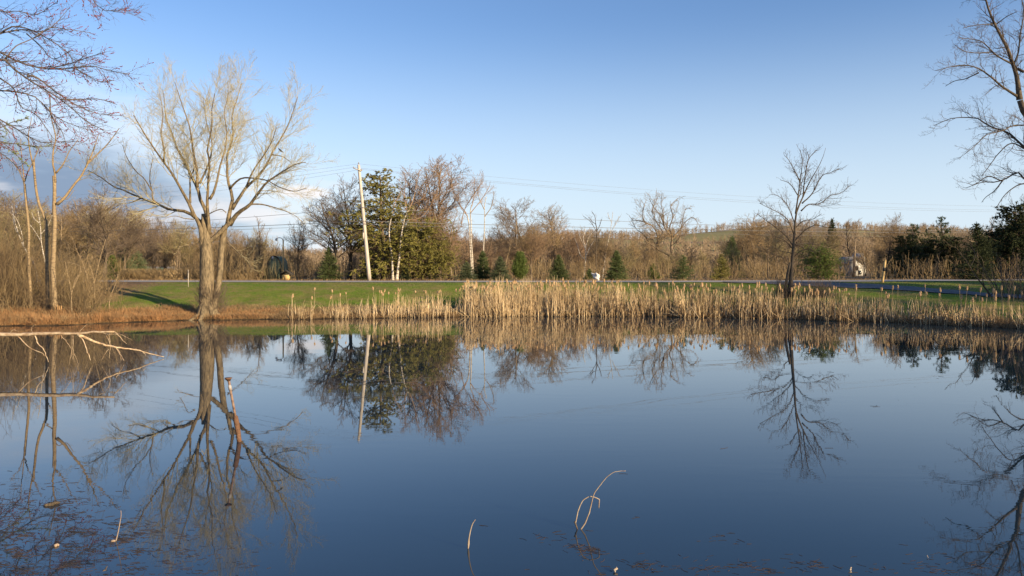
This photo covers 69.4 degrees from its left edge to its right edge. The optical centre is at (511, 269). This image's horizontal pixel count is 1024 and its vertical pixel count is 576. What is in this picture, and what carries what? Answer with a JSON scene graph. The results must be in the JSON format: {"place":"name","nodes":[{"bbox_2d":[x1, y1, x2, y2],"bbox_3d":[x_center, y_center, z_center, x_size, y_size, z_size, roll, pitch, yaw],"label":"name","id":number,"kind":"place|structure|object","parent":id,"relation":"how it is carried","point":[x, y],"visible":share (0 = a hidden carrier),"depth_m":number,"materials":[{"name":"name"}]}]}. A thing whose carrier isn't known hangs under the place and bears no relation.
{"place":"outdoors","nodes":[
{"label":"outdoors","id":0,"kind":"place"},
{"bbox_2d":[0,302,346,323],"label":"brown grass","id":1,"kind":"structure","parent":0,"point":[145,313],"depth_m":41.29,"materials":[{"name":"plant"}]},
{"bbox_2d":[0,316,1023,575],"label":"pond water","id":2,"kind":"structure","parent":0,"point":[396,446],"depth_m":11.62,"materials":[{"name":"blue liquid"}]},
{"bbox_2d":[0,325,163,362],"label":"fallen branch","id":3,"kind":"object","parent":2,"relation":"in","point":[34,334],"visible":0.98,"depth_m":21.79,"materials":[{"name":"brown wood"}]},
{"bbox_2d":[225,377,241,441],"bbox_3d":[-4.486,2.576,12.020,0.363,1.631,0.117,0,0,0],"label":"rusty pipe","id":4,"kind":"object","parent":2,"relation":"in","point":[236,425],"visible":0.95,"depth_m":12.00,"materials":[{"name":"brown metal"}]},
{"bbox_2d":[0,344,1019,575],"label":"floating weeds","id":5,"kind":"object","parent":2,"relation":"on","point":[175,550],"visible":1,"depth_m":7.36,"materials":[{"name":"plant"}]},
{"bbox_2d":[574,471,619,528],"bbox_3d":[0.946,2.516,7.985,0.559,0.695,0.048,0,0,0],"label":"bent stem","id":6,"kind":"object","parent":2,"relation":"in","point":[590,505],"visible":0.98,"depth_m":7.97,"materials":[{"name":"beige plant"}]},
{"bbox_2d":[0,226,1023,328],"bbox_3d":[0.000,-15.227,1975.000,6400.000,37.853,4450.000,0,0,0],"label":"ground","id":7,"kind":"structure","parent":0,"point":[872,293],"depth_m":48.20,"materials":[{"name":"plant"}]},
{"bbox_2d":[6,138,42,306],"bbox_3d":[-27.068,-2.442,41.056,1.795,9.948,1.004,0,0,-35],"label":"young tree","id":8,"kind":"object","parent":7,"relation":"on","point":[28,232],"visible":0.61,"depth_m":41.01,"materials":[{"name":"brown plant"}]},
{"bbox_2d":[0,192,51,263],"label":"bare tree","id":9,"kind":"object","parent":7,"relation":"on","point":[14,208],"visible":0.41,"depth_m":81.95,"materials":[{"name":"beige plant"}]},
{"bbox_2d":[0,115,51,166],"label":"bare tree","id":10,"kind":"object","parent":7,"relation":"on","point":[23,144],"visible":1,"depth_m":30.08,"materials":[{"name":"brown plant"}]},
{"bbox_2d":[0,204,64,268],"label":"bare tree","id":11,"kind":"object","parent":7,"relation":"on","point":[35,215],"visible":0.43,"depth_m":69.43,"materials":[{"name":"beige plant"}]},
{"bbox_2d":[21,117,51,309],"bbox_3d":[-25.762,-2.875,40.236,1.793,10.737,0.925,0,0,0],"label":"young tree","id":12,"kind":"object","parent":7,"relation":"on","point":[46,231],"visible":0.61,"depth_m":40.36,"materials":[{"name":"brown plant"}]},
{"bbox_2d":[42,209,75,266],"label":"bare tree","id":13,"kind":"object","parent":7,"relation":"on","point":[60,239],"visible":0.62,"depth_m":72.08,"materials":[{"name":"brown plant"}]},
{"bbox_2d":[0,207,129,316],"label":"thicket","id":14,"kind":"object","parent":7,"relation":"on","point":[12,285],"visible":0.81,"depth_m":41.84,"materials":[{"name":"plant"}]},
{"bbox_2d":[40,210,92,260],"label":"bare tree","id":15,"kind":"object","parent":7,"relation":"on","point":[70,238],"visible":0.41,"depth_m":78.78,"materials":[{"name":"brown plant"}]},
{"bbox_2d":[0,0,153,181],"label":"maple tree","id":16,"kind":"object","parent":7,"relation":"on","point":[53,67],"visible":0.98,"depth_m":33.28,"materials":[{"name":"brown plant"}]},
{"bbox_2d":[42,101,124,310],"bbox_3d":[-23.354,-3.364,40.161,4.067,11.841,1.872,0,0,-13],"label":"young tree","id":17,"kind":"object","parent":7,"relation":"on","point":[53,246],"visible":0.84,"depth_m":39.83,"materials":[{"name":"brown plant"}]},
{"bbox_2d":[49,195,121,260],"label":"bare tree","id":18,"kind":"object","parent":7,"relation":"on","point":[72,229],"visible":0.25,"depth_m":96.30,"materials":[{"name":"brown plant"}]},
{"bbox_2d":[69,236,117,308],"bbox_3d":[-23.365,0.286,41.062,2.934,4.505,0.711,0,0,14],"label":"sapling","id":19,"kind":"object","parent":7,"relation":"on","point":[92,274],"visible":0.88,"depth_m":41.03,"materials":[{"name":"brown plant"}]},
{"bbox_2d":[57,185,146,279],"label":"bare tree","id":20,"kind":"object","parent":7,"relation":"on","point":[94,218],"visible":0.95,"depth_m":65.75,"materials":[{"name":"brown plant"}]},
{"bbox_2d":[84,203,126,273],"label":"bare tree","id":21,"kind":"object","parent":7,"relation":"on","point":[100,244],"visible":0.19,"depth_m":80.03,"materials":[{"name":"beige plant"}]},
{"bbox_2d":[97,210,161,269],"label":"bare tree","id":22,"kind":"object","parent":7,"relation":"on","point":[132,244],"visible":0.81,"depth_m":71.27,"materials":[{"name":"brown plant"}]},
{"bbox_2d":[105,206,161,263],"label":"bare tree","id":23,"kind":"object","parent":7,"relation":"on","point":[133,228],"visible":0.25,"depth_m":95.91,"materials":[{"name":"beige plant"}]},
{"bbox_2d":[129,251,151,269],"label":"spruce tree","id":24,"kind":"object","parent":7,"relation":"on","point":[138,261],"visible":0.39,"depth_m":75.93,"materials":[{"name":"green plant"}]},
{"bbox_2d":[0,304,283,325],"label":"orange grass","id":25,"kind":"structure","parent":7,"relation":"on","point":[109,318],"depth_m":39.46,"materials":[{"name":"plant"}]},
{"bbox_2d":[132,218,161,261],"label":"bare tree","id":26,"kind":"object","parent":7,"relation":"on","point":[147,240],"visible":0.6,"depth_m":90.39,"materials":[{"name":"brown plant"}]},
{"bbox_2d":[119,268,185,278],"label":"hedge","id":27,"kind":"object","parent":7,"relation":"on","point":[154,273],"visible":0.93,"depth_m":70.20,"materials":[{"name":"plant"}]},
{"bbox_2d":[142,225,166,264],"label":"bare tree","id":28,"kind":"object","parent":7,"relation":"on","point":[161,243],"visible":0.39,"depth_m":98.56,"materials":[{"name":"brown plant"}]},
{"bbox_2d":[146,215,181,259],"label":"bare tree","id":29,"kind":"object","parent":7,"relation":"on","point":[156,225],"visible":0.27,"depth_m":116.66,"materials":[{"name":"brown plant"}]},
{"bbox_2d":[151,229,178,268],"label":"bare tree","id":30,"kind":"object","parent":7,"relation":"on","point":[164,258],"visible":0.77,"depth_m":87.78,"materials":[{"name":"brown plant"}]},
{"bbox_2d":[158,219,198,269],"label":"bare tree","id":31,"kind":"object","parent":7,"relation":"on","point":[180,243],"visible":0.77,"depth_m":82.23,"materials":[{"name":"beige plant"}]},
{"bbox_2d":[48,49,339,319],"bbox_3d":[-18.166,-5.286,41.727,17.502,16.404,9.208,0,0,0],"label":"willow tree","id":32,"kind":"object","parent":7,"relation":"on","point":[209,293],"visible":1,"depth_m":41.70,"materials":[{"name":"brown plant"}]},
{"bbox_2d":[183,269,268,278],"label":"hedge","id":33,"kind":"object","parent":7,"relation":"on","point":[194,275],"visible":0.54,"depth_m":70.20,"materials":[{"name":"plant"}]},
{"bbox_2d":[226,228,250,259],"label":"bare tree","id":34,"kind":"object","parent":7,"relation":"on","point":[238,240],"visible":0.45,"depth_m":91.19,"materials":[{"name":"brown plant"}]},
{"bbox_2d":[231,237,264,268],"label":"bare tree","id":35,"kind":"object","parent":7,"relation":"on","point":[246,246],"visible":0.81,"depth_m":71.52,"materials":[{"name":"beige plant"}]},
{"bbox_2d":[242,234,269,268],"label":"bare tree","id":36,"kind":"object","parent":7,"relation":"on","point":[259,251],"visible":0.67,"depth_m":76.77,"materials":[{"name":"brown plant"}]},
{"bbox_2d":[254,254,293,279],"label":"underbrush","id":37,"kind":"object","parent":7,"relation":"on","point":[274,269],"visible":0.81,"depth_m":69.04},
{"bbox_2d":[267,255,287,278],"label":"garden shed","id":38,"kind":"structure","parent":7,"relation":"on","point":[277,259],"depth_m":72.00,"materials":[{"name":"grey"}]},
{"bbox_2d":[283,218,317,278],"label":"bare tree","id":39,"kind":"object","parent":7,"relation":"on","point":[302,240],"visible":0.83,"depth_m":69.80,"materials":[{"name":"brown plant"}]},
{"bbox_2d":[289,195,368,279],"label":"bare tree","id":40,"kind":"object","parent":7,"relation":"on","point":[331,234],"visible":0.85,"depth_m":65.64,"materials":[{"name":"brown plant"}]},
{"bbox_2d":[315,246,343,279],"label":"spruce tree","id":41,"kind":"object","parent":7,"relation":"on","point":[330,268],"visible":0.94,"depth_m":64.28,"materials":[{"name":"green plant"}]},
{"bbox_2d":[301,173,386,279],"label":"bare tree","id":42,"kind":"object","parent":7,"relation":"on","point":[345,208],"visible":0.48,"depth_m":67.42,"materials":[{"name":"brown plant"}]},
{"bbox_2d":[353,162,370,280],"bbox_3d":[-12.537,-3.958,61.973,1.542,10.047,0.370,0,0,-4],"label":"utility pole","id":43,"kind":"object","parent":7,"relation":"on","point":[364,232],"visible":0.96,"depth_m":61.88,"materials":[{"name":"grey wood"}]},
{"bbox_2d":[65,207,933,230],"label":"wire","id":44,"kind":"object","parent":43,"relation":"attached to","point":[524,216],"visible":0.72,"depth_m":69.21,"materials":[{"name":"grey"}]},
{"bbox_2d":[324,168,430,279],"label":"evergreen tree","id":45,"kind":"object","parent":7,"relation":"on","point":[384,262],"visible":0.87,"depth_m":65.33,"materials":[{"name":"green plant"}]},
{"bbox_2d":[372,166,444,278],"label":"bare tree","id":46,"kind":"object","parent":7,"relation":"on","point":[411,198],"visible":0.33,"depth_m":72.24,"materials":[{"name":"beige plant"}]},
{"bbox_2d":[389,162,453,279],"bbox_3d":[-8.054,-4.314,65.139,5.487,10.864,3.244,0,0,21],"label":"bare tree","id":47,"kind":"object","parent":7,"relation":"on","point":[398,264],"visible":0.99,"depth_m":64.78,"materials":[{"name":"plant"}]},
{"bbox_2d":[384,215,466,279],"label":"evergreen tree","id":48,"kind":"object","parent":7,"relation":"on","point":[421,248],"visible":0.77,"depth_m":65.53,"materials":[{"name":"green plant"}]},
{"bbox_2d":[382,154,479,278],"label":"bare tree","id":49,"kind":"object","parent":7,"relation":"on","point":[439,203],"visible":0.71,"depth_m":71.29,"materials":[{"name":"beige plant"}]},
{"bbox_2d":[424,233,458,279],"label":"evergreen tree","id":50,"kind":"object","parent":7,"relation":"on","point":[437,259],"visible":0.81,"depth_m":65.84,"materials":[{"name":"green plant"}]},
{"bbox_2d":[420,206,471,279],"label":"bare tree","id":51,"kind":"object","parent":7,"relation":"on","point":[451,239],"visible":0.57,"depth_m":66.94,"materials":[{"name":"beige plant"}]},
{"bbox_2d":[454,262,478,280],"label":"spruce tree","id":52,"kind":"object","parent":7,"relation":"on","point":[466,269],"visible":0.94,"depth_m":63.30,"materials":[{"name":"green plant"}]},
{"bbox_2d":[458,229,486,263],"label":"bare tree","id":53,"kind":"object","parent":7,"relation":"on","point":[476,246],"visible":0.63,"depth_m":90.36,"materials":[{"name":"beige plant"}]},
{"bbox_2d":[449,169,496,273],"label":"birch tree","id":54,"kind":"object","parent":7,"relation":"on","point":[470,245],"visible":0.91,"depth_m":70.95,"materials":[{"name":"white plant"}]},
{"bbox_2d":[474,250,492,279],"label":"spruce tree","id":55,"kind":"object","parent":7,"relation":"on","point":[482,270],"visible":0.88,"depth_m":65.78,"materials":[{"name":"green plant"}]},
{"bbox_2d":[2,217,993,272],"bbox_3d":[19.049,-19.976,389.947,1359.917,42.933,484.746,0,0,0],"label":"hill woods","id":56,"kind":"object","parent":7,"relation":"on","point":[317,254],"visible":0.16,"depth_m":312.62,"materials":[{"name":"plant"}]},
{"bbox_2d":[488,256,511,279],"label":"spruce tree","id":57,"kind":"object","parent":7,"relation":"on","point":[500,270],"visible":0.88,"depth_m":63.75,"materials":[{"name":"green plant"}]},
{"bbox_2d":[3,240,1023,279],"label":"underbrush","id":58,"kind":"object","parent":7,"relation":"on","point":[755,273],"visible":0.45,"depth_m":73.62,"materials":[{"name":"plant"}]},
{"bbox_2d":[472,196,566,277],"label":"bare tree","id":59,"kind":"object","parent":7,"relation":"on","point":[513,229],"visible":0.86,"depth_m":81.66,"materials":[{"name":"beige plant"}]},
{"bbox_2d":[510,251,529,279],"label":"arborvitae","id":60,"kind":"object","parent":7,"relation":"on","point":[518,269],"visible":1,"depth_m":64.22,"materials":[{"name":"green plant"}]},
{"bbox_2d":[513,228,551,278],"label":"bare tree","id":61,"kind":"object","parent":7,"relation":"on","point":[536,243],"visible":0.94,"depth_m":74.89,"materials":[{"name":"beige plant"}]},
{"bbox_2d":[59,277,1007,280],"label":"verge grass","id":62,"kind":"structure","parent":7,"relation":"on","point":[685,279],"depth_m":62.19,"materials":[{"name":"plant"}]},
{"bbox_2d":[509,221,561,277],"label":"bare tree","id":63,"kind":"object","parent":7,"relation":"on","point":[537,233],"visible":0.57,"depth_m":77.92,"materials":[{"name":"brown plant"}]},
{"bbox_2d":[534,203,576,263],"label":"bare tree","id":64,"kind":"object","parent":7,"relation":"on","point":[550,221],"visible":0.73,"depth_m":84.20,"materials":[{"name":"beige plant"}]},
{"bbox_2d":[546,254,570,279],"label":"spruce tree","id":65,"kind":"object","parent":7,"relation":"on","point":[559,270],"visible":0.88,"depth_m":63.82,"materials":[{"name":"green plant"}]},
{"bbox_2d":[555,228,584,277],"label":"bare tree","id":66,"kind":"object","parent":7,"relation":"on","point":[566,255],"visible":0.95,"depth_m":77.33,"materials":[{"name":"beige plant"}]},
{"bbox_2d":[564,233,589,277],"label":"bare tree","id":67,"kind":"object","parent":7,"relation":"on","point":[581,248],"visible":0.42,"depth_m":82.70,"materials":[{"name":"brown plant"}]},
{"bbox_2d":[162,305,1023,328],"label":"brown grass","id":68,"kind":"structure","parent":7,"relation":"on","point":[1001,322],"depth_m":41.74,"materials":[{"name":"plant"}]},
{"bbox_2d":[590,234,622,275],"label":"bare tree","id":69,"kind":"object","parent":7,"relation":"on","point":[606,249],"visible":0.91,"depth_m":74.95,"materials":[{"name":"beige plant"}]},
{"bbox_2d":[602,250,629,279],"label":"spruce tree","id":70,"kind":"object","parent":7,"relation":"on","point":[616,263],"visible":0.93,"depth_m":63.83,"materials":[{"name":"green plant"}]},
{"bbox_2d":[619,247,638,272],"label":"bare tree","id":71,"kind":"object","parent":7,"relation":"on","point":[627,259],"visible":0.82,"depth_m":74.41,"materials":[{"name":"brown plant"}]},
{"bbox_2d":[288,274,1023,327],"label":"reeds","id":72,"kind":"object","parent":7,"relation":"on","point":[503,306],"visible":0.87,"depth_m":43.80,"materials":[{"name":"plant"}]},
{"bbox_2d":[626,191,700,272],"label":"bare tree","id":73,"kind":"object","parent":7,"relation":"on","point":[671,234],"visible":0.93,"depth_m":95.47,"materials":[{"name":"beige plant"}]},
{"bbox_2d":[667,255,697,279],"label":"spruce tree","id":74,"kind":"object","parent":7,"relation":"on","point":[681,270],"visible":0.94,"depth_m":63.88,"materials":[{"name":"green plant"}]},
{"bbox_2d":[709,253,733,279],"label":"spruce tree","id":75,"kind":"object","parent":7,"relation":"on","point":[721,271],"visible":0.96,"depth_m":63.84,"materials":[{"name":"green plant"}]},
{"bbox_2d":[719,236,744,277],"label":"spruce tree","id":76,"kind":"object","parent":7,"relation":"on","point":[730,242],"visible":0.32,"depth_m":83.77,"materials":[{"name":"green plant"}]},
{"bbox_2d":[723,241,752,277],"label":"bare tree","id":77,"kind":"object","parent":7,"relation":"on","point":[735,256],"visible":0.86,"depth_m":80.30,"materials":[{"name":"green plant"}]},
{"bbox_2d":[712,212,780,275],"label":"bare tree","id":78,"kind":"object","parent":7,"relation":"on","point":[757,232],"visible":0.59,"depth_m":88.24,"materials":[{"name":"beige plant"}]},
{"bbox_2d":[734,224,770,276],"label":"bare tree","id":79,"kind":"object","parent":7,"relation":"on","point":[749,246],"visible":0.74,"depth_m":86.73,"materials":[{"name":"beige plant"}]},
{"bbox_2d":[753,226,797,277],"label":"bare tree","id":80,"kind":"object","parent":7,"relation":"on","point":[777,245],"visible":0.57,"depth_m":78.52,"materials":[{"name":"beige plant"}]},
{"bbox_2d":[770,278,793,299],"bbox_3d":[17.402,1.130,47.153,2.094,1.763,2.173,0,0,0],"label":"shrub","id":81,"kind":"object","parent":7,"relation":"on","point":[785,292],"visible":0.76,"depth_m":46.98,"materials":[{"name":"plant"}]},
{"bbox_2d":[743,145,856,296],"bbox_3d":[18.361,-3.105,47.364,7.713,10.012,3.216,0,0,-9],"label":"bare tree","id":82,"kind":"object","parent":7,"relation":"on","point":[790,268],"visible":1,"depth_m":47.16,"materials":[{"name":"brown plant"}]},
{"bbox_2d":[789,276,844,299],"bbox_3d":[19.218,1.219,46.983,3.366,1.607,2.978,0,0,17],"label":"shrub","id":83,"kind":"object","parent":7,"relation":"on","point":[814,288],"visible":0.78,"depth_m":46.80,"materials":[{"name":"plant"}]},
{"bbox_2d":[794,240,848,279],"bbox_3d":[26.057,-0.683,62.647,4.618,3.684,4.058,0,0,0],"label":"shrub","id":84,"kind":"object","parent":7,"relation":"on","point":[817,264],"visible":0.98,"depth_m":62.33,"materials":[{"name":"green plant"}]},
{"bbox_2d":[807,227,843,264],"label":"bare tree","id":85,"kind":"object","parent":7,"relation":"on","point":[819,241],"visible":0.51,"depth_m":90.09,"materials":[{"name":"brown plant"}]},
{"bbox_2d":[845,219,862,276],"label":"bare tree","id":86,"kind":"object","parent":7,"relation":"on","point":[854,254],"visible":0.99,"depth_m":92.47,"materials":[{"name":"beige plant"}]},
{"bbox_2d":[841,219,868,256],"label":"bare tree","id":87,"kind":"object","parent":7,"relation":"on","point":[847,236],"visible":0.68,"depth_m":119.04,"materials":[{"name":"brown plant"}]},
{"bbox_2d":[845,244,876,276],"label":"underbrush","id":88,"kind":"object","parent":7,"relation":"on","point":[856,267],"visible":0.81,"depth_m":92.11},
{"bbox_2d":[850,238,874,275],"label":"bare tree","id":89,"kind":"object","parent":7,"relation":"on","point":[862,257],"visible":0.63,"depth_m":109.88,"materials":[{"name":"beige plant"}]},
{"bbox_2d":[867,234,891,276],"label":"bare tree","id":90,"kind":"object","parent":7,"relation":"on","point":[880,250],"visible":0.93,"depth_m":81.65,"materials":[{"name":"beige plant"}]},
{"bbox_2d":[864,213,911,260],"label":"bare tree","id":91,"kind":"object","parent":7,"relation":"on","point":[895,227],"visible":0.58,"depth_m":97.60,"materials":[{"name":"beige plant"}]},
{"bbox_2d":[878,232,928,277],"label":"evergreen tree","id":92,"kind":"object","parent":7,"relation":"on","point":[910,246],"visible":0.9,"depth_m":76.56,"materials":[{"name":"green plant"}]},
{"bbox_2d":[917,237,949,277],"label":"evergreen tree","id":93,"kind":"object","parent":7,"relation":"on","point":[930,248],"visible":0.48,"depth_m":78.44,"materials":[{"name":"green plant"}]},
{"bbox_2d":[930,216,953,277],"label":"pine tree","id":94,"kind":"object","parent":7,"relation":"on","point":[942,228],"visible":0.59,"depth_m":79.89,"materials":[{"name":"green plant"}]},
{"bbox_2d":[926,234,969,276],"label":"evergreen tree","id":95,"kind":"object","parent":7,"relation":"on","point":[953,249],"visible":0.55,"depth_m":77.61,"materials":[{"name":"green plant"}]},
{"bbox_2d":[918,0,1023,208],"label":"bare tree","id":96,"kind":"object","parent":7,"relation":"on","point":[1018,85],"visible":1,"depth_m":63.20,"materials":[{"name":"brown plant"}]},
{"bbox_2d":[945,241,998,296],"bbox_3d":[28.133,0.056,45.550,3.337,3.634,1.163,0,0,0],"label":"sapling","id":97,"kind":"object","parent":7,"relation":"on","point":[983,285],"visible":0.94,"depth_m":45.53,"materials":[{"name":"brown plant"}]},
{"bbox_2d":[946,221,1004,279],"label":"fir tree","id":98,"kind":"object","parent":7,"relation":"on","point":[976,235],"visible":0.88,"depth_m":65.80,"materials":[{"name":"green plant"}]},
{"bbox_2d":[966,201,1023,277],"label":"evergreen tree","id":99,"kind":"object","parent":7,"relation":"on","point":[1012,228],"visible":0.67,"depth_m":69.56,"materials":[{"name":"green plant"}]},
{"bbox_2d":[968,231,1022,277],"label":"evergreen tree","id":100,"kind":"object","parent":7,"relation":"on","point":[992,234],"visible":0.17,"depth_m":71.43,"materials":[{"name":"green plant"}]},
{"bbox_2d":[975,250,1023,303],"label":"thicket","id":101,"kind":"object","parent":7,"relation":"on","point":[1009,284],"visible":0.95,"depth_m":44.38,"materials":[{"name":"plant"}]},
{"bbox_2d":[0,0,1023,251],"label":"sky","id":102,"kind":"structure","parent":0,"point":[694,97],"materials":[{"name":"blue"}]},
{"bbox_2d":[1,278,1023,281],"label":"road","id":103,"kind":"structure","parent":0,"point":[555,281],"depth_m":55.94,"materials":[{"name":"asphalt"}]},
{"bbox_2d":[837,253,865,275],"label":"white house","id":104,"kind":"structure","parent":0,"point":[850,261],"depth_m":112.00,"materials":[{"name":"paint"}]},
{"bbox_2d":[723,281,1023,297],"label":"driveway","id":105,"kind":"structure","parent":0,"point":[862,285],"depth_m":49.99,"materials":[{"name":"asphalt"}]},
{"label":"utility pole","id":106,"kind":"object","parent":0,"visible":0},
{"bbox_2d":[44,224,904,236],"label":"wire","id":107,"kind":"object","parent":106,"relation":"attached to","point":[495,228],"visible":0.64,"depth_m":68.57,"materials":[{"name":"grey"}]},
{"bbox_2d":[66,221,926,232],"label":"wire","id":108,"kind":"object","parent":106,"relation":"attached to","point":[506,225],"visible":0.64,"depth_m":69.32,"materials":[{"name":"grey"}]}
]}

